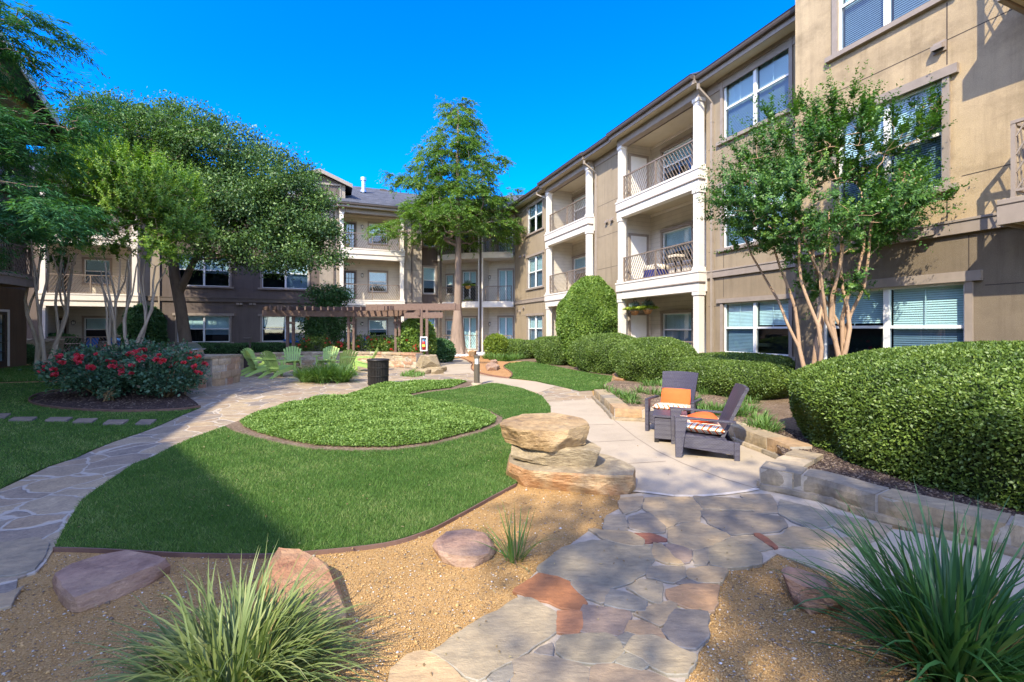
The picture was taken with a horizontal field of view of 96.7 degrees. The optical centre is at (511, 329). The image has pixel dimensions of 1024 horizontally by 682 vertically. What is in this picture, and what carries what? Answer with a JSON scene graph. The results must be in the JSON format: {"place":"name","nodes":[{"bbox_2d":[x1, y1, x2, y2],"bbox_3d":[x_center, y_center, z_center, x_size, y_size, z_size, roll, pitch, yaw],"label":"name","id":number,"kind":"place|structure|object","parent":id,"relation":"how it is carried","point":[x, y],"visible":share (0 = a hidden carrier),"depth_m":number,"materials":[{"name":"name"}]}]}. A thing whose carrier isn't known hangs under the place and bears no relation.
{"place":"outdoors","nodes":[
{"label":"outdoors","id":0,"kind":"place"},
{"bbox_2d":[0,382,198,488],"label":"lawn","id":1,"kind":"structure","parent":0,"point":[37,453],"depth_m":7.01,"materials":[{"name":"green plant"}]},
{"bbox_2d":[0,366,592,592],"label":"flagstone plaza","id":2,"kind":"structure","parent":0,"point":[41,503],"depth_m":6.28,"materials":[{"name":"beige stone"}]},
{"bbox_2d":[0,537,49,610],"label":"path flagstones","id":3,"kind":"object","parent":2,"relation":"on","point":[18,557],"visible":1,"depth_m":3.18,"materials":[{"name":"grey stone"}]},
{"bbox_2d":[114,354,241,390],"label":"grill island","id":4,"kind":"structure","parent":2,"relation":"on","point":[224,369],"depth_m":13.06,"materials":[{"name":"stone"}]},
{"bbox_2d":[258,351,299,378],"bbox_3d":[-7.892,1.162,15.338,0.780,0.908,1.120,0,0,20],"label":"adirondack chair","id":5,"kind":"object","parent":2,"relation":"on","point":[272,364],"visible":0.98,"depth_m":15.13,"materials":[{"name":"paint"}]},
{"bbox_2d":[324,361,367,382],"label":"liriope plant","id":6,"kind":"object","parent":2,"relation":"on","point":[345,376],"visible":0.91,"depth_m":13.74,"materials":[{"name":"green plant"}]},
{"bbox_2d":[367,358,389,384],"bbox_3d":[-3.880,1.228,13.200,0.650,0.745,0.650,0,0,0],"label":"trash bin","id":7,"kind":"object","parent":2,"relation":"on","point":[378,370],"visible":0.84,"depth_m":12.96,"materials":[{"name":"black metal"}]},
{"bbox_2d":[435,337,456,361],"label":"green shrub","id":8,"kind":"object","parent":2,"relation":"on","point":[446,351],"visible":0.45,"depth_m":22.05,"materials":[{"name":"green plant"}]},
{"bbox_2d":[54,382,550,552],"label":"lawn","id":9,"kind":"structure","parent":0,"point":[277,491],"depth_m":4.42,"materials":[{"name":"green plant"}]},
{"bbox_2d":[0,0,794,198],"label":"sky","id":10,"kind":"structure","parent":0,"point":[355,84],"materials":[{"name":"blue"}]},
{"bbox_2d":[439,358,473,373],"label":"concrete entry path","id":11,"kind":"structure","parent":0,"point":[458,366],"depth_m":19.62,"materials":[{"name":"beige concrete"}]},
{"bbox_2d":[0,357,932,681],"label":"ground","id":12,"kind":"structure","parent":0,"point":[344,561],"depth_m":2.69,"materials":[{"name":"beige gravel"}]},
{"bbox_2d":[0,379,51,381],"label":"curb","id":13,"kind":"structure","parent":12,"relation":"on","point":[19,381],"depth_m":14.08,"materials":[{"name":"grey concrete"}]},
{"bbox_2d":[0,365,52,380],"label":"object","id":14,"kind":"structure","parent":13,"relation":"on","point":[15,373],"depth_m":15.24,"materials":[{"name":"green plant"}]},
{"bbox_2d":[0,174,130,370],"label":"crepe myrtle","id":15,"kind":"object","parent":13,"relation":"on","point":[40,349],"visible":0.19,"depth_m":16.57,"materials":[{"name":"green plant"}]},
{"bbox_2d":[0,37,85,368],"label":"apartment building","id":16,"kind":"structure","parent":12,"relation":"on","point":[13,335],"depth_m":17.88,"materials":[{"name":"brown paint"}]},
{"bbox_2d":[0,309,9,366],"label":"door","id":17,"kind":"structure","parent":16,"relation":"in","point":[6,313],"depth_m":17.95,"materials":[{"name":"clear glass"}]},
{"bbox_2d":[0,0,136,278],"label":"cypress tree","id":18,"kind":"object","parent":12,"relation":"on","point":[31,211],"visible":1,"depth_m":8.88,"materials":[{"name":"green plant"}]},
{"bbox_2d":[52,550,170,612],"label":"sandstone slab","id":19,"kind":"structure","parent":12,"relation":"on","point":[86,584],"depth_m":2.84,"materials":[{"name":"beige stone"}]},
{"bbox_2d":[31,384,197,409],"bbox_3d":[-10.207,1.619,11.815,2.986,0.042,8.785,0,0,-38],"label":"rose bed","id":20,"kind":"object","parent":12,"relation":"on","point":[162,404],"visible":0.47,"depth_m":10.11,"materials":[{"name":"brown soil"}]},
{"bbox_2d":[19,342,140,395],"bbox_3d":[-10.000,0.954,10.950,2.556,1.357,2.265,0,0,0],"label":"rose bush","id":21,"kind":"object","parent":20,"relation":"on","point":[73,374],"visible":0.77,"depth_m":10.41,"materials":[{"name":"green plant"}]},
{"bbox_2d":[29,129,224,349],"bbox_3d":[-12.015,-2.249,14.441,5.391,7.911,3.491,0,0,18],"label":"crepe myrtle","id":22,"kind":"object","parent":20,"relation":"on","point":[128,194],"visible":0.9,"depth_m":14.12,"materials":[{"name":"green plant"}]},
{"bbox_2d":[97,336,207,393],"bbox_3d":[-9.056,0.898,11.468,2.434,1.467,2.318,0,0,0],"label":"rose bush","id":23,"kind":"object","parent":20,"relation":"on","point":[142,349],"visible":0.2,"depth_m":11.06,"materials":[{"name":"green plant"}]},
{"bbox_2d":[113,345,210,397],"bbox_3d":[-8.129,0.985,10.769,2.035,1.292,1.908,0,0,0],"label":"rose bush","id":24,"kind":"object","parent":20,"relation":"on","point":[136,369],"visible":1,"depth_m":10.43,"materials":[{"name":"green plant"}]},
{"bbox_2d":[28,389,200,411],"bbox_3d":[-9.405,1.600,10.036,6.117,0.080,1.386,0,0,26],"label":"rose bed edging","id":25,"kind":"object","parent":12,"relation":"on","point":[105,410],"visible":0.59,"depth_m":8.97,"materials":[{"name":"metal"}]},
{"bbox_2d":[31,359,248,367],"bbox_3d":[-13.544,1.608,23.283,17.263,0.001,12.343,0,0,-10],"label":"back bed","id":26,"kind":"object","parent":12,"relation":"on","point":[246,364],"visible":0.1,"depth_m":20.65,"materials":[{"name":"brown soil"}]},
{"bbox_2d":[117,303,168,345],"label":"dark shrub","id":27,"kind":"object","parent":26,"relation":"on","point":[156,328],"visible":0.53,"depth_m":24.57,"materials":[{"name":"green plant"}]},
{"bbox_2d":[33,77,362,342],"bbox_3d":[-14.150,-4.446,20.118,14.930,12.468,7.007,0,0,0],"label":"oak tree","id":28,"kind":"object","parent":26,"relation":"on","point":[239,195],"visible":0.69,"depth_m":18.89,"materials":[{"name":"green plant"}]},
{"bbox_2d":[218,342,298,358],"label":"hedge","id":29,"kind":"object","parent":26,"relation":"on","point":[258,347],"visible":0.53,"depth_m":24.60,"materials":[{"name":"green plant"}]},
{"bbox_2d":[295,332,336,351],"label":"rose bush","id":30,"kind":"object","parent":26,"relation":"on","point":[308,345],"visible":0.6,"depth_m":21.36,"materials":[{"name":"green plant"}]},
{"bbox_2d":[291,280,360,347],"bbox_3d":[-9.705,-0.476,23.558,3.180,4.226,3.085,0,0,-40],"label":"tree","id":31,"kind":"object","parent":26,"relation":"on","point":[333,295],"visible":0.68,"depth_m":23.17,"materials":[{"name":"green plant"}]},
{"bbox_2d":[254,351,422,367],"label":"stone seat wall","id":32,"kind":"structure","parent":26,"relation":"on","point":[404,359],"depth_m":19.53,"materials":[{"name":"stone"}]},
{"bbox_2d":[262,303,460,354],"bbox_3d":[-6.776,0.270,20.434,9.162,2.700,2.922,0,0,0],"label":"pergola","id":33,"kind":"object","parent":26,"relation":"on","point":[399,311],"visible":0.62,"depth_m":20.21,"materials":[{"name":"brown wood"}]},
{"bbox_2d":[394,318,437,354],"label":"green shrub","id":34,"kind":"object","parent":26,"relation":"on","point":[410,327],"visible":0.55,"depth_m":20.38,"materials":[{"name":"green plant"}]},
{"bbox_2d":[59,537,395,681],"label":"ornamental grass","id":35,"kind":"object","parent":12,"relation":"on","point":[243,642],"depth_m":2.08,"materials":[{"name":"green plant"}]},
{"bbox_2d":[27,154,523,359],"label":"apartment building","id":36,"kind":"structure","parent":12,"relation":"on","point":[223,307],"depth_m":28.85,"materials":[{"name":"brown paint"}]},
{"bbox_2d":[81,316,111,343],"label":"window","id":37,"kind":"structure","parent":36,"relation":"in","point":[92,326],"depth_m":25.81,"materials":[{"name":"grey glass"}]},
{"bbox_2d":[81,257,111,285],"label":"window","id":38,"kind":"structure","parent":36,"relation":"in","point":[94,267],"depth_m":25.82,"materials":[{"name":"glass"}]},
{"bbox_2d":[172,313,233,343],"bbox_3d":[-18.004,-0.030,26.688,3.016,1.780,0.640,0,0,-22],"label":"window","id":39,"kind":"structure","parent":36,"relation":"in","point":[204,327],"depth_m":26.67,"materials":[{"name":"grey glass"}]},
{"bbox_2d":[178,251,233,288],"bbox_3d":[-18.004,-3.435,26.688,3.016,2.070,0.640,0,0,-22],"label":"window","id":40,"kind":"structure","parent":36,"relation":"in","point":[212,280],"depth_m":26.64,"materials":[{"name":"glass"}]},
{"bbox_2d":[258,314,307,342],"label":"window","id":41,"kind":"structure","parent":36,"relation":"in","point":[272,328],"depth_m":27.95,"materials":[{"name":"glass"}]},
{"bbox_2d":[258,255,309,290],"bbox_3d":[-14.033,-3.435,28.253,2.997,2.070,0.640,0,0,-21],"label":"window","id":42,"kind":"structure","parent":36,"relation":"in","point":[285,282],"depth_m":28.08,"materials":[{"name":"glass"}]},
{"bbox_2d":[368,270,387,292],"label":"window","id":43,"kind":"structure","parent":36,"relation":"in","point":[375,277],"depth_m":31.47,"materials":[{"name":"glass"}]},
{"bbox_2d":[422,265,436,294],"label":"window","id":44,"kind":"structure","parent":36,"relation":"in","point":[429,275],"depth_m":32.09,"materials":[{"name":"blue glass"}]},
{"bbox_2d":[462,316,476,348],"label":"window","id":45,"kind":"structure","parent":36,"relation":"in","point":[470,323],"depth_m":32.71,"materials":[{"name":"glass"}]},
{"bbox_2d":[497,268,513,300],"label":"window","id":46,"kind":"structure","parent":36,"relation":"in","point":[505,276],"depth_m":31.95,"materials":[{"name":"blue glass"}]},
{"bbox_2d":[53,483,516,558],"bbox_3d":[-1.502,1.620,3.639,3.684,0.040,0.852,0,0,-22],"label":"lawn edging","id":47,"kind":"object","parent":12,"relation":"on","point":[260,555],"visible":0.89,"depth_m":3.32,"materials":[{"name":"metal"}]},
{"bbox_2d":[255,547,346,630],"bbox_3d":[-1.277,1.582,2.766,0.415,0.240,0.894,0,0,-42],"label":"sandstone boulder","id":48,"kind":"object","parent":12,"relation":"on","point":[287,558],"visible":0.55,"depth_m":2.77,"materials":[{"name":"stone"}]},
{"bbox_2d":[226,381,502,450],"bbox_3d":[-2.556,1.626,10.039,4.770,0.028,8.002,0,0,0],"label":"ground cover bed","id":49,"kind":"object","parent":12,"relation":"on","point":[238,426],"visible":0.21,"depth_m":6.70,"materials":[{"name":"soil"}]},
{"bbox_2d":[239,379,496,446],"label":"ground cover leaves","id":50,"kind":"object","parent":49,"relation":"on","point":[353,416],"visible":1,"depth_m":7.69,"materials":[{"name":"green plant"}]},
{"bbox_2d":[361,95,529,354],"bbox_3d":[-3.687,-6.301,28.372,9.417,16.319,8.731,0,0,27],"label":"cypress tree","id":51,"kind":"object","parent":12,"relation":"on","point":[427,206],"visible":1,"depth_m":27.59,"materials":[{"name":"green plant"}]},
{"bbox_2d":[433,529,494,567],"bbox_3d":[-0.351,1.600,3.332,0.463,0.099,0.463,0,0,0],"label":"sandstone boulder","id":52,"kind":"object","parent":12,"relation":"on","point":[457,548],"visible":0.94,"depth_m":3.24,"materials":[{"name":"pink stone"}]},
{"bbox_2d":[2,487,926,681],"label":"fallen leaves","id":53,"kind":"object","parent":12,"relation":"on","point":[717,679],"visible":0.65,"depth_m":2.49,"materials":[{"name":"brown plant"}]},
{"bbox_2d":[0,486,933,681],"bbox_3d":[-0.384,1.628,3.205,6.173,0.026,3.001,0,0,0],"label":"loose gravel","id":54,"kind":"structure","parent":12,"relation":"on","point":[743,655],"depth_m":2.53,"materials":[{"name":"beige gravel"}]},
{"bbox_2d":[456,355,511,376],"bbox_3d":[-1.429,1.623,22.027,2.489,0.034,14.271,0,0,-11],"label":"orange gravel bed","id":55,"kind":"object","parent":12,"relation":"on","point":[501,371],"visible":0.44,"depth_m":19.01,"materials":[{"name":"orange gravel"}]},
{"bbox_2d":[471,499,549,574],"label":"ornamental grass","id":56,"kind":"object","parent":12,"relation":"on","point":[511,549],"depth_m":3.25,"materials":[{"name":"green plant"}]},
{"bbox_2d":[473,375,554,392],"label":"concrete walkway","id":57,"kind":"structure","parent":12,"relation":"on","point":[536,387],"depth_m":13.49,"materials":[{"name":"beige concrete"}]},
{"bbox_2d":[516,358,613,375],"bbox_3d":[1.876,1.614,22.320,3.167,0.001,17.001,0,0,-19],"label":"foundation bed","id":58,"kind":"object","parent":12,"relation":"on","point":[558,365],"visible":0.25,"depth_m":19.62,"materials":[{"name":"soil"}]},
{"bbox_2d":[483,333,508,355],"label":"yellow green bush","id":59,"kind":"object","parent":58,"relation":"on","point":[496,343],"visible":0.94,"depth_m":25.57,"materials":[{"name":"green plant"}]},
{"bbox_2d":[505,339,536,358],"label":"clipped hedge","id":60,"kind":"object","parent":58,"relation":"on","point":[516,347],"visible":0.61,"depth_m":24.77,"materials":[{"name":"green plant"}]},
{"bbox_2d":[529,336,568,365],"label":"clipped hedge","id":61,"kind":"object","parent":58,"relation":"on","point":[547,349],"visible":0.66,"depth_m":20.52,"materials":[{"name":"green plant"}]},
{"bbox_2d":[555,275,617,366],"bbox_3d":[3.401,-0.344,19.775,2.978,4.026,3.061,0,0,-22],"label":"round evergreen","id":62,"kind":"object","parent":58,"relation":"on","point":[587,304],"visible":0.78,"depth_m":18.80,"materials":[{"name":"green plant"}]},
{"bbox_2d":[567,332,635,374],"bbox_3d":[3.564,0.875,17.178,2.183,1.545,3.443,0,0,-27],"label":"clipped hedge","id":63,"kind":"object","parent":58,"relation":"on","point":[588,353],"visible":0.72,"depth_m":16.53,"materials":[{"name":"green plant"}]},
{"bbox_2d":[506,453,635,494],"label":"sandstone slab","id":64,"kind":"structure","parent":12,"relation":"on","point":[607,474],"depth_m":4.57,"materials":[{"name":"beige stone"}]},
{"bbox_2d":[511,440,600,466],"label":"sandstone slab","id":65,"kind":"structure","parent":64,"relation":"on","point":[587,454],"depth_m":4.73,"materials":[{"name":"beige stone"}]},
{"bbox_2d":[500,412,589,451],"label":"sandstone slab","id":66,"kind":"structure","parent":65,"relation":"on","point":[551,432],"depth_m":4.84,"materials":[{"name":"beige stone"}]},
{"bbox_2d":[591,389,629,419],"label":"stone kerb wall","id":67,"kind":"structure","parent":12,"relation":"on","point":[607,402],"depth_m":9.11,"materials":[{"name":"stone"}]},
{"bbox_2d":[469,488,875,681],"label":"flagstone bedding","id":68,"kind":"object","parent":12,"relation":"on","point":[589,535],"visible":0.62,"depth_m":3.61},
{"bbox_2d":[388,494,891,681],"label":"flagstone paving","id":69,"kind":"structure","parent":68,"relation":"on","point":[519,629],"depth_m":2.73,"materials":[{"name":"beige stone"}]},
{"bbox_2d":[604,380,806,430],"bbox_3d":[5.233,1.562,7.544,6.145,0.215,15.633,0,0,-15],"label":"planting bed","id":70,"kind":"object","parent":12,"relation":"on","point":[780,406],"visible":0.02,"depth_m":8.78,"materials":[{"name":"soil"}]},
{"bbox_2d":[608,336,698,382],"bbox_3d":[4.021,0.854,12.955,2.184,1.325,2.631,0,0,-27],"label":"clipped hedge","id":71,"kind":"object","parent":70,"relation":"on","point":[640,359],"visible":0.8,"depth_m":12.25,"materials":[{"name":"green plant"}]},
{"bbox_2d":[661,356,733,389],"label":"clipped hedge","id":72,"kind":"object","parent":70,"relation":"on","point":[687,364],"visible":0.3,"depth_m":11.16,"materials":[{"name":"green plant"}]},
{"bbox_2d":[691,359,793,399],"bbox_3d":[5.109,1.091,10.075,1.711,0.834,2.103,0,0,-22],"label":"clipped hedge","id":73,"kind":"object","parent":70,"relation":"on","point":[766,379],"visible":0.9,"depth_m":9.44,"materials":[{"name":"green plant"}]},
{"bbox_2d":[698,351,794,369],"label":"clipped hedge","id":74,"kind":"object","parent":70,"relation":"on","point":[777,359],"visible":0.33,"depth_m":11.46,"materials":[{"name":"green plant"}]},
{"bbox_2d":[693,59,977,367],"bbox_3d":[5.952,-1.639,8.093,5.304,6.357,3.222,0,0,0],"label":"crepe myrtle","id":75,"kind":"object","parent":70,"relation":"on","point":[887,209],"visible":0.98,"depth_m":8.04,"materials":[{"name":"green plant"}]},
{"bbox_2d":[765,427,1023,515],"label":"planting bed mulch","id":76,"kind":"object","parent":70,"relation":"on","point":[911,490],"visible":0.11,"depth_m":4.38,"materials":[{"name":"brown wood"}]},
{"bbox_2d":[784,340,1023,511],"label":"mounded hedge","id":77,"kind":"object","parent":76,"relation":"on","point":[948,416],"visible":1,"depth_m":4.29,"materials":[{"name":"green plant"}]},
{"bbox_2d":[614,406,811,458],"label":"stone kerb wall","id":78,"kind":"structure","parent":12,"relation":"on","point":[765,442],"depth_m":6.20,"materials":[{"name":"stone"}]},
{"bbox_2d":[507,0,1023,369],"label":"apartment building","id":79,"kind":"structure","parent":12,"relation":"on","point":[618,208],"depth_m":10.29,"materials":[{"name":"beige paint"}]},
{"bbox_2d":[525,313,544,339],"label":"window","id":80,"kind":"structure","parent":79,"relation":"in","point":[536,330],"depth_m":27.24,"materials":[{"name":"white glass"}]},
{"bbox_2d":[525,250,544,290],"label":"window","id":81,"kind":"structure","parent":79,"relation":"in","point":[535,278],"depth_m":27.08,"materials":[{"name":"glass"}]},
{"bbox_2d":[525,193,544,236],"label":"window","id":82,"kind":"structure","parent":79,"relation":"in","point":[535,223],"depth_m":27.11,"materials":[{"name":"glass"}]},
{"bbox_2d":[628,313,648,337],"bbox_3d":[5.294,0.395,19.028,1.000,2.150,0.050,0,0,-21],"label":"closet door","id":83,"kind":"structure","parent":79,"relation":"in","point":[638,325],"depth_m":19.02,"materials":[{"name":"white paint"}]},
{"bbox_2d":[628,233,648,279],"bbox_3d":[5.294,-2.905,19.028,1.000,2.150,0.050,0,0,-21],"label":"closet door","id":84,"kind":"structure","parent":79,"relation":"in","point":[637,243],"depth_m":19.00,"materials":[{"name":"white paint"}]},
{"bbox_2d":[628,153,648,196],"bbox_3d":[5.294,-6.205,19.028,1.000,2.150,0.050,0,0,-21],"label":"closet door","id":85,"kind":"structure","parent":79,"relation":"in","point":[635,161],"depth_m":19.00,"materials":[{"name":"white paint"}]},
{"bbox_2d":[660,309,692,345],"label":"window","id":86,"kind":"structure","parent":79,"relation":"in","point":[679,322],"depth_m":17.92,"materials":[{"name":"grey glass"}]},
{"bbox_2d":[660,220,692,266],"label":"window","id":87,"kind":"structure","parent":79,"relation":"in","point":[681,233],"depth_m":17.97,"materials":[{"name":"blue glass"}]},
{"bbox_2d":[660,132,692,181],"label":"window","id":88,"kind":"structure","parent":79,"relation":"in","point":[689,135],"depth_m":18.00,"materials":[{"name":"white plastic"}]},
{"bbox_2d":[716,293,794,360],"bbox_3d":[7.129,-0.055,13.088,0.640,1.750,2.618,0,0,-22],"label":"window","id":89,"kind":"structure","parent":79,"relation":"in","point":[758,325],"depth_m":12.99,"materials":[{"name":"glass"}]},
{"bbox_2d":[716,155,794,252],"bbox_3d":[7.129,-3.440,13.088,0.640,2.120,2.618,0,0,-22],"label":"window","id":90,"kind":"structure","parent":79,"relation":"in","point":[725,244],"depth_m":13.87,"materials":[{"name":"white glass"}]},
{"bbox_2d":[716,30,794,146],"bbox_3d":[7.129,-6.740,13.088,0.640,2.080,2.618,0,0,-22],"label":"window","id":91,"kind":"structure","parent":79,"relation":"in","point":[776,74],"depth_m":13.05,"materials":[{"name":"glass"}]},
{"bbox_2d":[824,0,945,63],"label":"window","id":92,"kind":"structure","parent":79,"relation":"in","point":[861,22],"depth_m":9.12,"materials":[{"name":"glass"}]},
{"bbox_2d":[824,62,958,217],"bbox_3d":[7.404,-3.450,8.843,0.640,2.140,2.218,0,0,-22],"label":"window","id":93,"kind":"structure","parent":79,"relation":"in","point":[941,142],"depth_m":8.32,"materials":[{"name":"blue glass"}]},
{"bbox_2d":[810,270,982,362],"bbox_3d":[7.402,-0.075,8.849,0.640,1.790,2.840,0,0,-21],"label":"window","id":94,"kind":"structure","parent":79,"relation":"in","point":[934,313],"depth_m":8.47,"materials":[{"name":"glass"}]},
{"bbox_2d":[756,449,822,488],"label":"stone kerb wall","id":95,"kind":"structure","parent":12,"relation":"on","point":[797,457],"depth_m":4.83,"materials":[{"name":"stone"}]},
{"bbox_2d":[781,566,842,614],"bbox_3d":[1.783,1.567,2.700,0.306,0.166,0.259,0,0,22],"label":"sandstone boulder","id":96,"kind":"object","parent":12,"relation":"on","point":[795,586],"visible":0.8,"depth_m":2.64,"materials":[{"name":"beige stone"}]},
{"bbox_2d":[759,461,1023,559],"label":"stone kerb wall","id":97,"kind":"structure","parent":12,"relation":"on","point":[873,500],"depth_m":3.80,"materials":[{"name":"stone"}]},
{"bbox_2d":[767,478,1023,681],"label":"ornamental grass","id":98,"kind":"object","parent":12,"relation":"on","point":[940,632],"depth_m":2.13,"materials":[{"name":"green plant"}]},
{"bbox_2d":[504,361,612,390],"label":"lawn","id":99,"kind":"structure","parent":0,"point":[520,374],"depth_m":15.12,"materials":[{"name":"green plant"}]},
{"bbox_2d":[549,399,774,494],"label":"concrete patio","id":100,"kind":"structure","parent":0,"point":[652,473],"depth_m":5.63,"materials":[{"name":"beige concrete"}]},
{"bbox_2d":[652,409,686,441],"bbox_3d":[2.300,1.417,6.620,0.470,0.395,0.470,0,0,20],"label":"wicker side table","id":101,"kind":"object","parent":100,"relation":"on","point":[662,424],"visible":0.64,"depth_m":6.47,"materials":[{"name":"grey wicker"}]},
{"bbox_2d":[645,371,701,430],"bbox_3d":[2.646,1.164,7.383,0.740,0.900,0.900,0,0,31],"label":"wicker armchair","id":102,"kind":"object","parent":100,"relation":"on","point":[680,379],"visible":0.45,"depth_m":7.59,"materials":[{"name":"grey wicker"}]},
{"bbox_2d":[652,402,690,412],"bbox_3d":[2.594,1.259,7.297,0.580,0.130,0.540,0,-5,31],"label":"seat cushion","id":103,"kind":"object","parent":102,"relation":"on","point":[662,406],"visible":0.55,"depth_m":7.14,"materials":[{"name":"fabric"}]},
{"bbox_2d":[661,388,690,404],"bbox_3d":[2.662,1.129,7.408,0.460,0.340,0.130,0,-22,31],"label":"throw pillow","id":104,"kind":"object","parent":103,"relation":"on","point":[676,395],"visible":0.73,"depth_m":7.37,"materials":[{"name":"orange fabric"}]},
{"bbox_2d":[670,383,748,460],"bbox_3d":[2.568,1.164,5.967,0.900,0.900,0.740,0,0,15],"label":"wicker armchair","id":105,"kind":"object","parent":100,"relation":"on","point":[723,443],"visible":0.93,"depth_m":5.70,"materials":[{"name":"grey wicker"}]},
{"bbox_2d":[680,415,724,434],"bbox_3d":[2.472,1.259,5.993,0.540,0.130,0.580,5,1,15],"label":"seat cushion","id":106,"kind":"object","parent":105,"relation":"on","point":[715,428],"visible":0.51,"depth_m":5.74,"materials":[{"name":"fabric"}]},
{"bbox_2d":[774,529,1023,639],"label":"concrete path","id":107,"kind":"structure","parent":0,"point":[823,555],"depth_m":3.22,"materials":[{"name":"grey concrete"}]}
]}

